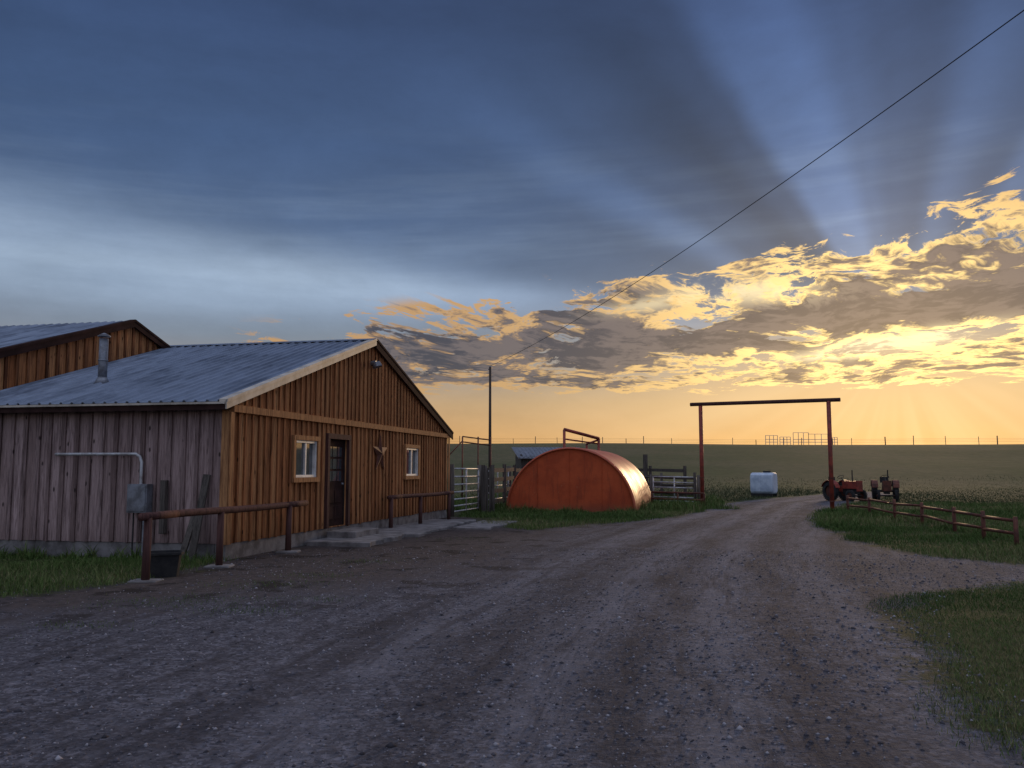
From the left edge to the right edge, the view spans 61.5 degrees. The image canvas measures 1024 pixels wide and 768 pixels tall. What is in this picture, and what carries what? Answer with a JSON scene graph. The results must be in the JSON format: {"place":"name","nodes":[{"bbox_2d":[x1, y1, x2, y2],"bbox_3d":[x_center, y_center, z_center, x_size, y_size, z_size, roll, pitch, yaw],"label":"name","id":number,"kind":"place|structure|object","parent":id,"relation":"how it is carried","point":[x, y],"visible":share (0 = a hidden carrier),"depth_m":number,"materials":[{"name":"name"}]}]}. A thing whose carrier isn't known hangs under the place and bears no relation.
{"place":"outdoors","nodes":[
{"label":"outdoors","id":0,"kind":"place"},
{"bbox_2d":[0,443,1023,767],"bbox_3d":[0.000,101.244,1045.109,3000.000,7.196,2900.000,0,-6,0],"label":"ground","id":1,"kind":"structure","parent":0,"point":[774,527],"depth_m":7.85,"materials":[{"name":"grey gravel"}]},
{"bbox_2d":[0,319,208,401],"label":"tall barn","id":2,"kind":"structure","parent":1,"relation":"on","point":[32,353],"depth_m":19.96,"materials":[{"name":"brown wood"}]},
{"bbox_2d":[150,550,183,577],"bbox_3d":[-5.280,2.730,13.045,0.560,0.370,0.480,2,-6,-23],"label":"black tub","id":3,"kind":"object","parent":1,"relation":"on","point":[164,563],"visible":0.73,"depth_m":12.88,"materials":[{"name":"plastic"}]},
{"bbox_2d":[180,474,210,561],"bbox_3d":[-5.580,2.346,15.087,0.380,1.518,0.361,-1,-6,12],"label":"leaning board","id":4,"kind":"object","parent":1,"relation":"on","point":[192,533],"visible":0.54,"depth_m":15.05,"materials":[{"name":"grey wood"}]},
{"bbox_2d":[127,500,308,582],"bbox_3d":[-4.736,2.734,14.754,0.474,1.293,5.139,-1,-6,14],"label":"hitching rail","id":5,"kind":"object","parent":1,"relation":"on","point":[147,518],"visible":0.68,"depth_m":14.19,"materials":[{"name":"brown wood"}]},
{"bbox_2d":[0,333,453,559],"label":"wooden barn","id":6,"kind":"structure","parent":1,"relation":"on","point":[338,434],"depth_m":16.55,"materials":[{"name":"brown wood"}]},
{"bbox_2d":[329,440,343,525],"bbox_3d":[-4.124,2.278,19.861,0.063,1.970,1.050,-1,-6,12],"label":"door leaf","id":7,"kind":"structure","parent":6,"relation":"in","point":[336,489],"depth_m":19.97,"materials":[{"name":"black wood"}]},
{"bbox_2d":[296,443,414,474],"bbox_3d":[-3.697,1.935,21.632,0.032,0.690,7.860,-1,-6,12],"label":"window glass","id":8,"kind":"structure","parent":6,"relation":"in","point":[300,446],"depth_m":18.52,"materials":[{"name":"grey glass"}]},
{"bbox_2d":[296,440,417,477],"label":"window frames","id":9,"kind":"structure","parent":6,"relation":"in","point":[314,443],"depth_m":18.70,"materials":[{"name":"beige wood"}]},
{"bbox_2d":[306,519,515,546],"bbox_3d":[-2.048,3.775,22.051,2.759,0.420,8.800,-1,-6,12],"label":"concrete apron","id":10,"kind":"object","parent":1,"relation":"on","point":[357,537],"visible":0.66,"depth_m":20.27,"materials":[{"name":"grey concrete"}]},
{"bbox_2d":[387,491,453,527],"bbox_3d":[-2.525,3.712,24.471,0.483,1.224,4.763,-2,-6,17],"label":"hitching rail","id":11,"kind":"object","parent":1,"relation":"on","point":[390,498],"visible":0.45,"depth_m":24.24,"materials":[{"name":"brown wood"}]},
{"bbox_2d":[450,464,480,516],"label":"metal gate","id":12,"kind":"structure","parent":1,"relation":"on","point":[478,483],"depth_m":30.52,"materials":[{"name":"metal"}]},
{"bbox_2d":[450,436,491,499],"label":"pipe frame","id":13,"kind":"object","parent":1,"relation":"on","point":[478,443],"visible":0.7,"depth_m":40.14,"materials":[{"name":"metal"}]},
{"bbox_2d":[488,366,490,491],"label":"utility pole","id":14,"kind":"object","parent":1,"relation":"on","point":[489,369],"visible":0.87,"depth_m":44.98,"materials":[{"name":"brown wood"}]},
{"bbox_2d":[491,10,1023,365],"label":"power line","id":15,"kind":"object","parent":14,"relation":"attached to","point":[812,161],"visible":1,"depth_m":16.14,"materials":[{"name":"paint"}]},
{"bbox_2d":[485,466,510,503],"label":"metal gate","id":16,"kind":"structure","parent":1,"relation":"on","point":[508,484],"depth_m":34.69,"materials":[{"name":"metal"}]},
{"bbox_2d":[0,496,997,563],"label":"weeds","id":17,"kind":"object","parent":1,"relation":"on","point":[25,554],"visible":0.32,"depth_m":15.88,"materials":[{"name":"green plant"}]},
{"bbox_2d":[0,492,1023,767],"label":"grass","id":18,"kind":"structure","parent":1,"relation":"on","point":[672,508],"depth_m":14.39,"materials":[{"name":"green plant"}]},
{"bbox_2d":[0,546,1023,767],"bbox_3d":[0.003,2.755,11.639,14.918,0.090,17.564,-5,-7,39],"label":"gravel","id":19,"kind":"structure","parent":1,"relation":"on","point":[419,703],"depth_m":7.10,"materials":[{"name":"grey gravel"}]},
{"bbox_2d":[512,447,578,475],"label":"livestock shed","id":20,"kind":"structure","parent":1,"relation":"on","point":[524,456],"depth_m":48.46,"materials":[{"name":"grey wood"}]},
{"bbox_2d":[506,447,650,511],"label":"red arched shed","id":21,"kind":"structure","parent":1,"relation":"on","point":[584,478],"depth_m":31.60,"materials":[{"name":"metal"}]},
{"bbox_2d":[563,428,599,450],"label":"loading chute frame","id":22,"kind":"object","parent":1,"relation":"on","point":[565,430],"visible":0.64,"depth_m":42.50,"materials":[{"name":"red paint"}]},
{"bbox_2d":[481,454,686,512],"bbox_3d":[2.763,4.364,38.275,7.044,2.663,15.879,-4,-7,35],"label":"plank corral","id":23,"kind":"object","parent":1,"relation":"on","point":[645,469],"visible":0.41,"depth_m":33.53,"materials":[{"name":"grey wood"}]},
{"bbox_2d":[644,473,696,501],"bbox_3d":[7.033,5.045,40.626,0.364,1.775,7.379,1,-6,-12],"label":"wooden fence","id":24,"kind":"object","parent":1,"relation":"on","point":[693,484],"visible":0.41,"depth_m":38.73,"materials":[{"name":"grey wood"}]},
{"bbox_2d":[649,474,700,502],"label":"metal gate","id":25,"kind":"structure","parent":1,"relation":"on","point":[674,482],"depth_m":37.70,"materials":[{"name":"metal"}]},
{"bbox_2d":[651,491,704,504],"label":"metal gate","id":26,"kind":"structure","parent":1,"relation":"on","point":[678,493],"depth_m":35.79,"materials":[{"name":"grey metal"}]},
{"bbox_2d":[450,436,1010,444],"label":"wire fence","id":27,"kind":"object","parent":1,"relation":"on","point":[671,440],"visible":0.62,"depth_m":182.64,"materials":[{"name":"brown wood"}]},
{"bbox_2d":[750,471,777,496],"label":"water tank","id":28,"kind":"object","parent":1,"relation":"on","point":[764,483],"visible":0.99,"depth_m":49.28,"materials":[{"name":"paint"}]},
{"bbox_2d":[690,398,840,509],"bbox_3d":[10.395,3.077,35.520,6.175,4.858,0.200,-3,-7,31],"label":"ranch gateway","id":29,"kind":"object","parent":1,"relation":"on","point":[828,401],"visible":0.82,"depth_m":35.26,"materials":[{"name":"red paint"}]},
{"bbox_2d":[765,432,837,444],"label":"distant corral","id":30,"kind":"object","parent":1,"relation":"on","point":[798,439],"visible":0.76,"depth_m":179.70,"materials":[{"name":"wood"}]},
{"bbox_2d":[821,470,867,501],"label":"old tractor","id":31,"kind":"object","parent":1,"relation":"on","point":[844,488],"visible":0.81,"depth_m":43.32,"materials":[{"name":"red metal"}]},
{"bbox_2d":[871,470,899,500],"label":"old tractor","id":32,"kind":"object","parent":1,"relation":"on","point":[888,487],"visible":0.94,"depth_m":43.60,"materials":[{"name":"red metal"}]},
{"bbox_2d":[846,495,1018,544],"bbox_3d":[11.889,3.984,25.669,0.280,0.956,15.586,-1,-6,9],"label":"wooden fence","id":33,"kind":"object","parent":1,"relation":"on","point":[982,515],"visible":0.88,"depth_m":22.16,"materials":[{"name":"brown wood"}]},
{"bbox_2d":[0,0,1023,444],"label":"sky","id":34,"kind":"structure","parent":0,"point":[453,185],"materials":[{"name":"blue"}]},
{"bbox_2d":[447,475,1023,505],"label":"prairie grass","id":35,"kind":"structure","parent":0,"point":[783,494],"depth_m":53.47,"materials":[{"name":"green plant"}]}
]}

